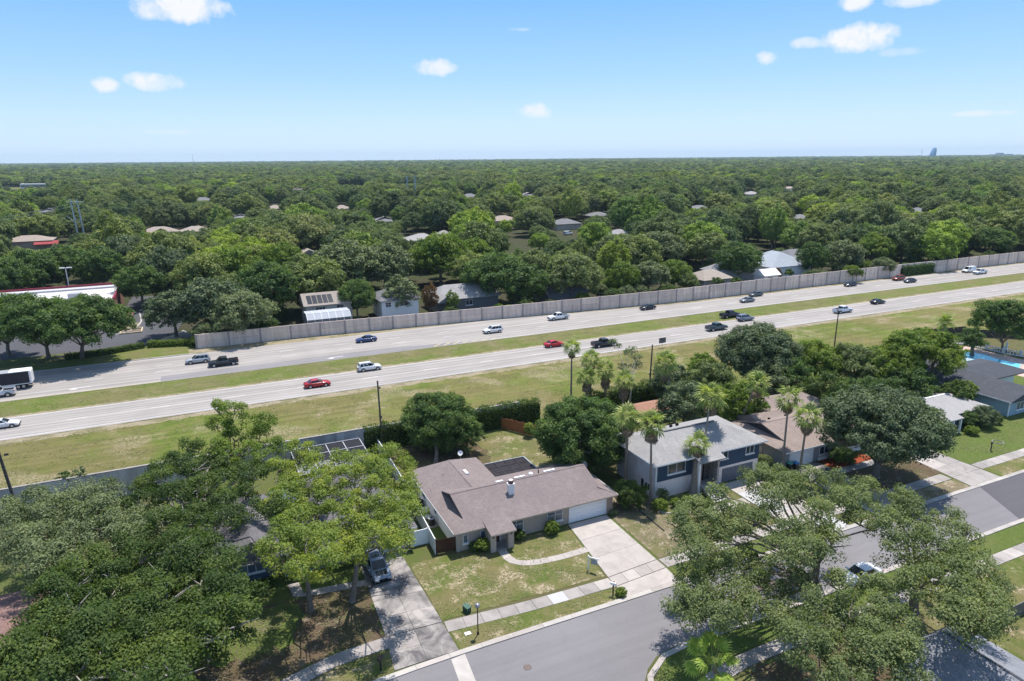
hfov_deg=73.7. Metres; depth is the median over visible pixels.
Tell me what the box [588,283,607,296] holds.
tree
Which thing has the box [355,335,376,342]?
blue sedan
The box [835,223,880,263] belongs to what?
tree
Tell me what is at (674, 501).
bush
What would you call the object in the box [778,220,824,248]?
tree
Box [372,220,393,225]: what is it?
tree
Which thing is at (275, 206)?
house
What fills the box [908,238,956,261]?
tree
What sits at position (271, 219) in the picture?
tree
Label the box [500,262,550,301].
tree
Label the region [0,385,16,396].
silver pickup
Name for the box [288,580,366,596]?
house walk
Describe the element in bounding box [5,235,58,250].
house
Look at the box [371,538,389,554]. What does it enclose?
garage shrub
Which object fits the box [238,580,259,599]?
bush
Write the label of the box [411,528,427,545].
vinyl fence
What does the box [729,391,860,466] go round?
grey stucco house
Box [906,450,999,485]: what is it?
driveway
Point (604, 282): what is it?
shrub
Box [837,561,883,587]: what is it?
parked car
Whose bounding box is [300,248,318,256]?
house
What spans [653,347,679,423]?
fan palm
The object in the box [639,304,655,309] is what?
black sedan
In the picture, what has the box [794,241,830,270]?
tree
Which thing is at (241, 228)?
tree
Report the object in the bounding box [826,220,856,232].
tree
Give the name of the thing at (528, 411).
vine hedge
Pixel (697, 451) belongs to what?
fan palm
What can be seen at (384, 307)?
house
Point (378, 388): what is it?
utility pole
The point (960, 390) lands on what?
garden tree
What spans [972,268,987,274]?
white pickup
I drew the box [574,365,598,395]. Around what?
fan palm
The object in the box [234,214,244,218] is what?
house
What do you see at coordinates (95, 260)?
tree
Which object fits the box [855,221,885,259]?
tree
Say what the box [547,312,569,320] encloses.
white pickup
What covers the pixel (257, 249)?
tree
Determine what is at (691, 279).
tree
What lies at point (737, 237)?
tree
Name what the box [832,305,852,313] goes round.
white pickup
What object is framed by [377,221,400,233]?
tree
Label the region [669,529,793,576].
side verge lawn
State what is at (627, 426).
fan palm
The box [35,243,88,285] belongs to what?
tree
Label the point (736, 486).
blue house driveway
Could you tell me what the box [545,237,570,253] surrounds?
tree
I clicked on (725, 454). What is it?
window
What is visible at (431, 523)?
air conditioner
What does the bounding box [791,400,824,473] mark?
fan palm
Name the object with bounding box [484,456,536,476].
screened patio
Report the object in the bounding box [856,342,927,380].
bright tree
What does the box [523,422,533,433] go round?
bush
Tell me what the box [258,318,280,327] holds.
shrub
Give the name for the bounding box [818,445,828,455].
window
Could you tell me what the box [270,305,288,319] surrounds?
shrub
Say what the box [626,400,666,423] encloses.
garden shed
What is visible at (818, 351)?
bright tree
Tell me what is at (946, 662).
grey roof house
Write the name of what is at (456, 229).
tree
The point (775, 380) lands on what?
garden tree
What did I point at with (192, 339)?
shrub
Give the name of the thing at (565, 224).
house
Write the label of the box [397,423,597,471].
back yard lawn
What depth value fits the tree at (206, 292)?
159.34 m
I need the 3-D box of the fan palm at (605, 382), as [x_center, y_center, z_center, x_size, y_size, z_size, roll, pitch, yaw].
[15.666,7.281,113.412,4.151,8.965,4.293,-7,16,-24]
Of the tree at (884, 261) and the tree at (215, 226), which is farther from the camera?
the tree at (215, 226)
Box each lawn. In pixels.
[184,575,291,606]
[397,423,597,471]
[410,526,603,619]
[414,491,446,545]
[451,587,620,649]
[609,495,691,557]
[661,487,774,542]
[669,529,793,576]
[735,556,1023,680]
[845,460,940,490]
[901,479,969,503]
[934,375,1023,463]
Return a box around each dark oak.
[0,523,269,680]
[120,436,295,545]
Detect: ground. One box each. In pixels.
[0,184,1023,680]
[0,273,1023,416]
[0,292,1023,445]
[0,294,1023,488]
[0,346,188,370]
[15,191,1023,345]
[188,262,1023,353]
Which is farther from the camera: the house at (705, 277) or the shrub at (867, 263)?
the shrub at (867, 263)
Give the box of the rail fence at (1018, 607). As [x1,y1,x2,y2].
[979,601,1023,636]
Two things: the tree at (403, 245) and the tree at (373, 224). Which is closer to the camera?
the tree at (403, 245)
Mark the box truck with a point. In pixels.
(20, 378)
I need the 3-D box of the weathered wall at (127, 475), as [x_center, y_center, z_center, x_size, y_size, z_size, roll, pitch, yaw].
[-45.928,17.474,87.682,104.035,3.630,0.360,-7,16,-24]
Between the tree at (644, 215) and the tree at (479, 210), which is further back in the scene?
the tree at (479, 210)
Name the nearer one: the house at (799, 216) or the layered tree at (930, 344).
the layered tree at (930, 344)
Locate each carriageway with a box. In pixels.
[0,264,1023,401]
[0,281,1023,440]
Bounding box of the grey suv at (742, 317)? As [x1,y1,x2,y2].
[736,313,754,321]
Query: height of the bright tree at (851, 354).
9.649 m
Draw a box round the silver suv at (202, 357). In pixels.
[185,353,210,364]
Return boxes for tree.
[0,234,8,256]
[0,256,39,290]
[5,245,38,255]
[6,248,64,287]
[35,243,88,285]
[66,234,89,244]
[70,244,124,283]
[72,237,114,279]
[89,209,133,242]
[96,234,143,262]
[109,262,167,307]
[120,248,164,272]
[131,230,201,284]
[137,245,189,290]
[139,230,149,236]
[139,289,202,336]
[170,231,187,235]
[170,277,251,326]
[193,227,213,245]
[193,242,207,250]
[199,231,211,242]
[201,243,228,254]
[202,238,216,246]
[202,398,286,482]
[206,224,229,241]
[206,290,280,331]
[208,224,223,230]
[208,242,231,248]
[209,230,229,240]
[212,246,263,278]
[213,232,240,245]
[223,218,237,230]
[226,217,246,229]
[228,216,277,238]
[230,236,276,262]
[231,224,276,244]
[234,260,300,317]
[242,244,268,269]
[252,438,353,611]
[253,226,298,246]
[257,208,293,221]
[257,239,302,267]
[259,208,282,215]
[259,212,288,225]
[274,217,318,249]
[278,223,317,249]
[279,213,335,248]
[293,255,347,296]
[297,209,312,215]
[311,236,381,283]
[320,441,429,603]
[322,224,364,244]
[325,212,349,225]
[337,278,377,318]
[338,212,370,225]
[348,220,377,230]
[359,211,375,222]
[359,224,374,238]
[361,238,415,287]
[365,221,377,229]
[370,233,384,242]
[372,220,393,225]
[374,227,405,245]
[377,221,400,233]
[381,274,419,309]
[387,235,406,248]
[396,249,420,277]
[398,239,411,249]
[408,231,469,284]
[408,239,416,248]
[421,282,439,311]
[445,289,459,307]
[446,215,455,229]
[449,223,463,235]
[450,236,497,255]
[450,250,488,281]
[452,195,473,204]
[452,210,469,227]
[458,220,501,253]
[459,215,487,223]
[459,251,533,295]
[460,206,494,237]
[465,206,489,218]
[495,228,510,251]
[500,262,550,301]
[513,206,553,228]
[513,247,524,256]
[517,248,551,275]
[528,224,548,239]
[528,231,549,249]
[530,394,628,471]
[538,247,554,255]
[539,230,558,243]
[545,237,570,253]
[545,252,605,298]
[554,246,582,256]
[570,236,587,255]
[577,221,612,249]
[584,233,650,265]
[587,214,611,230]
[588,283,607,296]
[595,236,631,277]
[604,260,640,289]
[608,338,643,403]
[623,215,635,231]
[625,231,662,263]
[627,218,648,233]
[629,218,647,234]
[629,259,671,288]
[633,214,683,261]
[635,204,658,226]
[645,231,688,266]
[648,363,696,397]
[652,379,718,425]
[655,208,682,221]
[660,259,693,285]
[675,273,700,288]
[676,216,695,220]
[677,217,700,224]
[678,219,695,250]
[681,220,727,264]
[685,351,717,375]
[685,359,742,399]
[695,216,706,221]
[704,208,738,227]
[704,220,739,261]
[712,212,735,234]
[713,240,765,276]
[713,321,808,396]
[719,379,770,420]
[724,206,749,227]
[733,226,742,242]
[735,217,752,240]
[737,202,761,243]
[743,357,792,395]
[750,218,760,240]
[757,203,789,250]
[757,214,793,244]
[762,225,785,246]
[766,357,816,391]
[773,247,784,250]
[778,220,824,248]
[793,339,847,379]
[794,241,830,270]
[794,370,851,405]
[796,223,839,248]
[819,238,868,266]
[824,208,863,225]
[824,342,886,379]
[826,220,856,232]
[830,205,866,224]
[832,204,860,212]
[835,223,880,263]
[840,375,884,391]
[854,200,905,254]
[854,232,898,260]
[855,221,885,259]
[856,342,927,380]
[870,256,897,271]
[875,366,941,396]
[877,218,928,263]
[878,326,970,381]
[879,223,903,249]
[906,213,938,226]
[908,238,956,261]
[910,226,959,260]
[916,218,935,257]
[925,204,977,230]
[925,218,973,250]
[934,379,975,399]
[942,217,976,255]
[951,380,979,398]
[956,326,989,355]
[967,227,1019,252]
[967,298,1023,350]
[976,224,988,249]
[986,208,1023,242]
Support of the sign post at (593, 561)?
on the front lawn at (445, 588)
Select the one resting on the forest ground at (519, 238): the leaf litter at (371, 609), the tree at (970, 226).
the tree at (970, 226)
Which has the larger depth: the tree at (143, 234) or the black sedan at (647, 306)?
the tree at (143, 234)
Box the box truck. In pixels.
[0,367,33,388]
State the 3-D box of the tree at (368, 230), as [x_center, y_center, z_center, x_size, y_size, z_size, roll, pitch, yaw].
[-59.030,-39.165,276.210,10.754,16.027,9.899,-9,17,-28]
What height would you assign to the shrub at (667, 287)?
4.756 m
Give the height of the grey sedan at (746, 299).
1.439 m
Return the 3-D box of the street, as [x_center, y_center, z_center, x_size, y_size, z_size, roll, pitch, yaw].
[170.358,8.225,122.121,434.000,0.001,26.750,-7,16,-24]
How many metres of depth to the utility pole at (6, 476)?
79.64 m
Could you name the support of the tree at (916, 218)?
on the forest ground at (519, 238)
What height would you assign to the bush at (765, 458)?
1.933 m
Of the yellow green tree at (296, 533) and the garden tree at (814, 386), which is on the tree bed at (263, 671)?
the yellow green tree at (296, 533)
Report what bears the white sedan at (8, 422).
on the carriageway at (57, 421)
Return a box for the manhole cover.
[523,664,531,669]
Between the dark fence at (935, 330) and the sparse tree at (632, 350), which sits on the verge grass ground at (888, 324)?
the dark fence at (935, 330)
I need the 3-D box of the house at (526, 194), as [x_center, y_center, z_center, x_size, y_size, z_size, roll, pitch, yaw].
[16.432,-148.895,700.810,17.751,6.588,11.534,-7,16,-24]
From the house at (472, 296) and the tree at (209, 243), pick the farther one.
the tree at (209, 243)
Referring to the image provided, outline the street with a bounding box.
[389,473,1022,680]
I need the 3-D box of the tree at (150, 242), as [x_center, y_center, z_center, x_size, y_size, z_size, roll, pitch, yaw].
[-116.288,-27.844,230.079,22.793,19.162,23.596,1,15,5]
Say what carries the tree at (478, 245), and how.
on the forest ground at (519, 238)
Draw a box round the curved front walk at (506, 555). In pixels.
[498,547,588,565]
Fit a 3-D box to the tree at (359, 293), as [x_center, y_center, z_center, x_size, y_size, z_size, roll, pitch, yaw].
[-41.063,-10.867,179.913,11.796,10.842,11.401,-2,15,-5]
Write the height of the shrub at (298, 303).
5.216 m
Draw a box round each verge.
[312,651,393,680]
[656,522,1023,680]
[984,457,1023,475]
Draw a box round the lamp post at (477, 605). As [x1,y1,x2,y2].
[475,603,479,634]
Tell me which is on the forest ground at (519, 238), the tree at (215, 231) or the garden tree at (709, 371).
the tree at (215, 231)
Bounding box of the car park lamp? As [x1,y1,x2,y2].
[59,267,71,285]
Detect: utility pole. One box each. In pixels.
[0,453,16,501]
[377,380,382,443]
[649,345,652,379]
[834,310,838,345]
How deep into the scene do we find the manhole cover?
56.78 m
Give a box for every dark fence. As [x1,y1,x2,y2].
[932,326,965,331]
[947,329,1023,338]
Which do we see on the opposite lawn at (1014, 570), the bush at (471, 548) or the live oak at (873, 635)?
the live oak at (873, 635)
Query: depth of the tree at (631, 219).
339.31 m
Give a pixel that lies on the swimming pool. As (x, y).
(999, 358)
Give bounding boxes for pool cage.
[290,438,366,481]
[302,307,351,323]
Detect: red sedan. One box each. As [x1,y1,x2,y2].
[303,378,330,388]
[543,340,563,347]
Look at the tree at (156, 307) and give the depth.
158.99 m
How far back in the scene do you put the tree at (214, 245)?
239.39 m
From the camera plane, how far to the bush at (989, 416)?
104.61 m
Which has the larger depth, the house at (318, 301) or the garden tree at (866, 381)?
the house at (318, 301)
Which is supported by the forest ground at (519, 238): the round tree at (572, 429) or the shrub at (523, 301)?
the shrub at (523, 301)
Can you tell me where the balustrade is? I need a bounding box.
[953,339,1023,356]
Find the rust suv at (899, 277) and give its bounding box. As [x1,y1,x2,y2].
[892,274,905,280]
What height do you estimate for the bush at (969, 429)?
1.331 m
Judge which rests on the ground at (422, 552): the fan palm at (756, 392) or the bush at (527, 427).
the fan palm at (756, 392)
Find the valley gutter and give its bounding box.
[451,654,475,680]
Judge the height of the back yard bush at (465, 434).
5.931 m
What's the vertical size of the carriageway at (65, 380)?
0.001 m
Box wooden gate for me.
[435,536,455,554]
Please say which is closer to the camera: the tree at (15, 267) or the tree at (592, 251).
the tree at (15, 267)
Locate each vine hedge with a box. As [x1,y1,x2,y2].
[362,420,412,451]
[432,397,540,431]
[582,368,731,405]
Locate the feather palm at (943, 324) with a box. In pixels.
[930,311,956,349]
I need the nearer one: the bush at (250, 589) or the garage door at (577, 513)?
the bush at (250, 589)
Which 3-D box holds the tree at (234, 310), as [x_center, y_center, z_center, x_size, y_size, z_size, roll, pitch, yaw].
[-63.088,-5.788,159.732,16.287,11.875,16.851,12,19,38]
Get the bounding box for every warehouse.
[2,184,19,186]
[20,183,45,188]
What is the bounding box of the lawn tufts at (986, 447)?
[201,414,1023,680]
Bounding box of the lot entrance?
[160,330,191,340]
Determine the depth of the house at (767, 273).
220.46 m
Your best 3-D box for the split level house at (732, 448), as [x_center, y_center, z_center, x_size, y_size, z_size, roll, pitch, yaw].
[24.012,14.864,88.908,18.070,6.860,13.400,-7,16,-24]
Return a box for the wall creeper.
[900,263,935,275]
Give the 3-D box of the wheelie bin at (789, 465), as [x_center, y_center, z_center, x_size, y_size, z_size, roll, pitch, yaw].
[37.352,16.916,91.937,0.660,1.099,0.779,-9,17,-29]
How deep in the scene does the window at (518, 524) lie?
76.15 m
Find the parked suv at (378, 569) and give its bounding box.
[363,548,391,583]
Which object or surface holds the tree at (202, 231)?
on the forest ground at (519, 238)
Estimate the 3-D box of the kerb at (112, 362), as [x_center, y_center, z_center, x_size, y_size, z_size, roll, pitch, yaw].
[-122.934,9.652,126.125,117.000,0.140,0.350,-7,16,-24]
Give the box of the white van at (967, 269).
[961,266,975,272]
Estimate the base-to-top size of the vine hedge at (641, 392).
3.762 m
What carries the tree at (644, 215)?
on the forest ground at (519, 238)
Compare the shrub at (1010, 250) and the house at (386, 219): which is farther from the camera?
the house at (386, 219)
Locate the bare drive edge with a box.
[611,503,644,528]
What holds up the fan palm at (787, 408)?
on the ground at (422, 552)
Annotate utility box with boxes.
[462,603,470,613]
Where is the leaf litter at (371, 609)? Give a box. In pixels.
[195,445,935,680]
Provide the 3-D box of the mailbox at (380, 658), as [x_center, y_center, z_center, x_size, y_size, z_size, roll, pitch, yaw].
[-10.881,26.693,56.447,0.220,1.400,0.600,8,17,30]
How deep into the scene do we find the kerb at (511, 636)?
62.65 m
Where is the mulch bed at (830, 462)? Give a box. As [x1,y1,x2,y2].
[820,452,869,468]
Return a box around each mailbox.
[377,655,383,670]
[610,581,616,594]
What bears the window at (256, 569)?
in the slate roof house at (252, 532)
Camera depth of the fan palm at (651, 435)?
81.27 m
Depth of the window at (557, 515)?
78.07 m
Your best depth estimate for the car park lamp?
202.45 m
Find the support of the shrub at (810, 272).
on the forest ground at (519, 238)
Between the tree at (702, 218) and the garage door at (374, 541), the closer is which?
the garage door at (374, 541)
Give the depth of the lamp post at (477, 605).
60.19 m
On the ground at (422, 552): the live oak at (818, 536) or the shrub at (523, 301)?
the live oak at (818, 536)
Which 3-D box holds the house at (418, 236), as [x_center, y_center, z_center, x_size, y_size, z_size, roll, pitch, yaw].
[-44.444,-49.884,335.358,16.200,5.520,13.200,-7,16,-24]
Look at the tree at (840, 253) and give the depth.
237.71 m
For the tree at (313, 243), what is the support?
on the forest ground at (519, 238)
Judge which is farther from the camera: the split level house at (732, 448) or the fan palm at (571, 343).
the fan palm at (571, 343)
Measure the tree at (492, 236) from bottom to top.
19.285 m
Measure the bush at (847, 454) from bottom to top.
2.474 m
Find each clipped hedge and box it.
[64,341,144,360]
[147,337,193,347]
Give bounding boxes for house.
[0,589,84,680]
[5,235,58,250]
[39,208,53,213]
[146,226,178,232]
[179,226,207,230]
[198,197,209,200]
[213,469,416,580]
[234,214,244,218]
[270,205,280,209]
[298,291,352,318]
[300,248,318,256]
[337,205,348,210]
[373,288,420,316]
[375,216,391,222]
[403,233,428,242]
[412,457,617,552]
[425,282,500,311]
[464,193,474,196]
[494,215,512,223]
[523,192,533,196]
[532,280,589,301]
[548,218,581,229]
[583,212,609,219]
[606,229,629,235]
[616,415,767,504]
[685,269,733,286]
[692,205,705,208]
[700,261,756,282]
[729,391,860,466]
[745,191,756,195]
[745,250,809,276]
[753,268,781,279]
[780,249,813,267]
[794,214,804,220]
[893,623,1023,680]
[914,207,921,212]
[915,358,1023,416]
[919,391,989,432]
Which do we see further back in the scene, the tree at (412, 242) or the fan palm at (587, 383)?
the tree at (412, 242)
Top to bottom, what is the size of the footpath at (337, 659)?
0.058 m
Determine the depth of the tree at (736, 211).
338.90 m
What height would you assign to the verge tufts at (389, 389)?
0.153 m
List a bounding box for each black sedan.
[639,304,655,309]
[843,281,857,286]
[870,298,885,303]
[903,278,916,282]
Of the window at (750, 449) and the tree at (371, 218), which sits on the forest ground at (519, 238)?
the tree at (371, 218)
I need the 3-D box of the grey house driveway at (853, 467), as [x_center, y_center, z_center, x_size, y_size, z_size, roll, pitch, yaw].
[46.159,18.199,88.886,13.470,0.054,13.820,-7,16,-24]
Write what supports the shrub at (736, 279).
on the forest ground at (519, 238)
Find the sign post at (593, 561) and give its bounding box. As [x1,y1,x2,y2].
[588,555,598,570]
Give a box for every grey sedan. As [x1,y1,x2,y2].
[739,296,754,302]
[748,291,763,296]
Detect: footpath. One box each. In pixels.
[281,448,1023,680]
[705,543,1023,679]
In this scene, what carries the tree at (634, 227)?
on the forest ground at (519, 238)
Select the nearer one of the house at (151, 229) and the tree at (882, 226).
the tree at (882, 226)
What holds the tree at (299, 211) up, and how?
on the forest ground at (519, 238)
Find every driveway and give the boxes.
[360,551,458,670]
[569,515,675,596]
[696,478,847,534]
[792,460,895,514]
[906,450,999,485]
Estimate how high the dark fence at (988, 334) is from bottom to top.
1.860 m
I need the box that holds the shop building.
[0,283,123,303]
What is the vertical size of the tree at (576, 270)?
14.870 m
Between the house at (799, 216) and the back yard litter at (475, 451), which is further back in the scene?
the house at (799, 216)
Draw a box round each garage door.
[366,539,404,552]
[569,499,605,522]
[721,461,752,482]
[789,448,813,463]
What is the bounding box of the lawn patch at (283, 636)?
[206,602,308,666]
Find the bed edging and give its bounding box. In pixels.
[639,510,687,547]
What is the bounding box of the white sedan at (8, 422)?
[0,418,20,427]
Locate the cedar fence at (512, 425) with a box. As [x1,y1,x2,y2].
[500,417,534,435]
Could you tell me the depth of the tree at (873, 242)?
249.81 m
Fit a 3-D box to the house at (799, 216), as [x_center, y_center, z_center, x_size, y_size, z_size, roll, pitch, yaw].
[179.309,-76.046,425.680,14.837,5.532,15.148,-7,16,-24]
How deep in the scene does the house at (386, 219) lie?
424.97 m
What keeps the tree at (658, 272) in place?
on the forest ground at (519, 238)
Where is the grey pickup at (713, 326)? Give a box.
[705,322,727,331]
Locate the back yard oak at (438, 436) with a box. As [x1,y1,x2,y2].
[399,391,475,463]
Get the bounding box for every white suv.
[356,361,381,371]
[482,324,502,333]
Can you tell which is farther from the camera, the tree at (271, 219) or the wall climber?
the tree at (271, 219)
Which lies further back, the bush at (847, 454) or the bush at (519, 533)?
the bush at (847, 454)
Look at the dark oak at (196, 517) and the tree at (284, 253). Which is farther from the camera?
the tree at (284, 253)
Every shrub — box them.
[54,470,70,480]
[69,466,86,476]
[189,322,219,337]
[189,335,195,343]
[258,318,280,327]
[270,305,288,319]
[295,295,301,307]
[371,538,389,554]
[443,306,458,310]
[506,295,520,304]
[515,297,531,304]
[574,292,589,298]
[600,279,613,288]
[603,287,624,295]
[619,285,636,293]
[632,284,647,292]
[660,284,678,290]
[702,261,713,266]
[711,277,724,283]
[730,277,742,281]
[783,268,793,275]
[802,270,815,274]
[834,263,847,270]
[842,265,858,269]
[862,260,871,267]
[902,255,919,262]
[955,246,971,256]
[983,250,995,254]
[994,249,1013,253]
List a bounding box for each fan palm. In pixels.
[562,338,581,395]
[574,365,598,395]
[579,348,600,395]
[595,358,617,396]
[611,400,641,481]
[613,366,637,419]
[635,409,667,503]
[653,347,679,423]
[682,629,739,680]
[683,428,712,495]
[693,381,728,484]
[740,369,770,419]
[773,384,803,466]
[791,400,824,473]
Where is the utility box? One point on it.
(466, 608)
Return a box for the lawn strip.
[299,566,362,590]
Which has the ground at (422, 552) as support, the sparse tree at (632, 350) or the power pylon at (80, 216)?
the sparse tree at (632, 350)
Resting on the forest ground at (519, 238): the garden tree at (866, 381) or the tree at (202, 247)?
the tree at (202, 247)
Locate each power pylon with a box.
[65,199,77,232]
[73,199,84,233]
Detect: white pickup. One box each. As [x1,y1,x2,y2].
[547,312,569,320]
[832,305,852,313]
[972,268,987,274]
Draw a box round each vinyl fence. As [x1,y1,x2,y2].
[377,438,435,553]
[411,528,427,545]
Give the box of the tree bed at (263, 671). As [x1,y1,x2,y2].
[89,586,384,680]
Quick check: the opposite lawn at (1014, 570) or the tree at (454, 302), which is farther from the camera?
the tree at (454, 302)
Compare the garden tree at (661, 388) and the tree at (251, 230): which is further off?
the tree at (251, 230)
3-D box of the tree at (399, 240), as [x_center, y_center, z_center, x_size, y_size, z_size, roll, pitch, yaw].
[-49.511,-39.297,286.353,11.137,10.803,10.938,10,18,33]
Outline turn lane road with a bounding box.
[161,340,480,380]
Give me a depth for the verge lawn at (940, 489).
86.28 m
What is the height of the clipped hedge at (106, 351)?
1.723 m
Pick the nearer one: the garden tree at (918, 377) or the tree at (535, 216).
the garden tree at (918, 377)
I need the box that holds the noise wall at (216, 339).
[194,251,1023,348]
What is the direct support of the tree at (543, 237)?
on the forest ground at (519, 238)
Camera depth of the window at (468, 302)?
189.38 m
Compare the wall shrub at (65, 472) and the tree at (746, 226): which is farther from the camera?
the tree at (746, 226)
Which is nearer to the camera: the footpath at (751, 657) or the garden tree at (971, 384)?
the footpath at (751, 657)
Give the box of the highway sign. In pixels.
[659,337,665,343]
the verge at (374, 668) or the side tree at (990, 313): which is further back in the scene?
the side tree at (990, 313)
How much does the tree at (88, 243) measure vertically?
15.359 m
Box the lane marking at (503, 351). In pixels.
[5,264,1022,438]
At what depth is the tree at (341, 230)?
258.31 m
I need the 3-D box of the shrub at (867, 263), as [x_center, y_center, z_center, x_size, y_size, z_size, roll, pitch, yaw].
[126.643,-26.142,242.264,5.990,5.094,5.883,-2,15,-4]
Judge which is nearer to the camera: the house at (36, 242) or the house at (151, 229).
the house at (36, 242)
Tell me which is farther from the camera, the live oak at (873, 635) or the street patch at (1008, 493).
the street patch at (1008, 493)
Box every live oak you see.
[658,547,821,646]
[663,460,902,579]
[774,565,940,680]
[869,482,1023,661]
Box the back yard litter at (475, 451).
[386,440,490,482]
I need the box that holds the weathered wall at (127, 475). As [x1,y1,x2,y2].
[0,401,519,511]
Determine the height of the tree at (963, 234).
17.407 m
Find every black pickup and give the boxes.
[208,355,238,367]
[590,337,616,347]
[719,310,739,318]
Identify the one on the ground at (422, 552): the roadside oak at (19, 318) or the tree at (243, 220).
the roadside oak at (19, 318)
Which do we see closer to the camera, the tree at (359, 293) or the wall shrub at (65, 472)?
the wall shrub at (65, 472)
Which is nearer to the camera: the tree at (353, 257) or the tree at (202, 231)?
the tree at (353, 257)
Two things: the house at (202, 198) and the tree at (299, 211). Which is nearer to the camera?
the tree at (299, 211)
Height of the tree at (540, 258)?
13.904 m
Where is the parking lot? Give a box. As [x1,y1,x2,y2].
[0,296,181,359]
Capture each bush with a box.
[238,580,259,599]
[264,577,274,586]
[449,414,487,453]
[469,541,477,550]
[473,536,490,550]
[514,529,525,539]
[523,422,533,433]
[543,519,559,534]
[608,509,617,515]
[613,479,648,509]
[615,586,627,597]
[651,497,668,511]
[655,488,669,499]
[669,497,681,505]
[757,454,773,464]
[763,462,777,468]
[827,446,858,464]
[957,410,978,426]
[964,425,979,434]
[969,404,1002,426]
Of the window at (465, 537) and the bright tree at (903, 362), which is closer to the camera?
the window at (465, 537)
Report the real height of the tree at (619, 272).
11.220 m
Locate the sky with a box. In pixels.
[0,0,1023,162]
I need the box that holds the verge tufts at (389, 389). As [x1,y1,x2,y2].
[0,295,897,485]
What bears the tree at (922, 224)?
on the forest ground at (519, 238)
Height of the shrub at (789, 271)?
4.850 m
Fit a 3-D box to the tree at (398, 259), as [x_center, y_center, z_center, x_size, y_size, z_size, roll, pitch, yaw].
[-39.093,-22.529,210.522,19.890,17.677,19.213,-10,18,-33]
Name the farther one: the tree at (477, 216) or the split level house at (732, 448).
the tree at (477, 216)
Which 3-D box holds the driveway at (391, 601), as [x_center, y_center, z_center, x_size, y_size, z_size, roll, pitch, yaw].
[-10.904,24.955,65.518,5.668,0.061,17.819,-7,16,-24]
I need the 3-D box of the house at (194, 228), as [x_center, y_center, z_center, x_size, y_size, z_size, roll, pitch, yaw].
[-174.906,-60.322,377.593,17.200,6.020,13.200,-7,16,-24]
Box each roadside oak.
[0,292,26,356]
[0,292,77,358]
[27,293,138,358]
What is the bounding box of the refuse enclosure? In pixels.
[119,327,142,334]
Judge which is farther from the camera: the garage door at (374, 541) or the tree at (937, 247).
the tree at (937, 247)
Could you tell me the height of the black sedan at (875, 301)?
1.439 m
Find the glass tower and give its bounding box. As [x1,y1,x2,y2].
[929,148,936,155]
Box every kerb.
[33,353,193,371]
[57,313,154,356]
[373,469,1023,680]
[647,518,1023,680]
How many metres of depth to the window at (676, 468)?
84.62 m
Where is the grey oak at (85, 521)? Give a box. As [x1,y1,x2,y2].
[0,474,179,599]
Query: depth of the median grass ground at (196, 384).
147.67 m
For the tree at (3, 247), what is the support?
on the forest ground at (519, 238)
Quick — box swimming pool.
[951,346,1023,376]
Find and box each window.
[247,563,265,575]
[385,302,391,307]
[462,534,468,544]
[466,300,472,305]
[480,530,484,537]
[512,520,524,530]
[547,510,563,521]
[667,461,685,475]
[720,451,728,460]
[745,445,754,455]
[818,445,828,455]
[1015,401,1023,410]
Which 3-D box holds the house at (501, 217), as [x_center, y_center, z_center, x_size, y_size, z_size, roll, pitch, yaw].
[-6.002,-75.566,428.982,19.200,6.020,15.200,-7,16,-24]
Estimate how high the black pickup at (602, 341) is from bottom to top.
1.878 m
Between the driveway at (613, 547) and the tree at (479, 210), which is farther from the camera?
the tree at (479, 210)
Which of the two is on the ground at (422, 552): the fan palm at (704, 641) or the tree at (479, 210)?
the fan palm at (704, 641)
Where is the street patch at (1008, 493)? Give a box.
[981,473,1023,518]
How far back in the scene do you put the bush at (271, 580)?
67.75 m
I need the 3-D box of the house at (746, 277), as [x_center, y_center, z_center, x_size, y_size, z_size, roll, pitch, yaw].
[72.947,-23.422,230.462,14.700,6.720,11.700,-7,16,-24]
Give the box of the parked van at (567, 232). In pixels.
[563,231,572,234]
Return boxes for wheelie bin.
[786,461,793,470]
[792,461,798,469]
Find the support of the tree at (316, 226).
on the forest ground at (519, 238)
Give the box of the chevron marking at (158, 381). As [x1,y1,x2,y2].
[6,338,493,400]
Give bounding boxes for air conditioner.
[427,516,437,527]
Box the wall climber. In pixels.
[847,268,865,280]
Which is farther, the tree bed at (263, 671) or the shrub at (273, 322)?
the shrub at (273, 322)
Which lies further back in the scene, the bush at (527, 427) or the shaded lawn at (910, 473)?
the bush at (527, 427)
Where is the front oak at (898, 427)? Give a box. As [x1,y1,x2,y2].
[814,382,961,478]
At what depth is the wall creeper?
239.49 m
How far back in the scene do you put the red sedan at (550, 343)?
152.15 m
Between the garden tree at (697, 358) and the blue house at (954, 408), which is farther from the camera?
the garden tree at (697, 358)
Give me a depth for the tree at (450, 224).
350.24 m

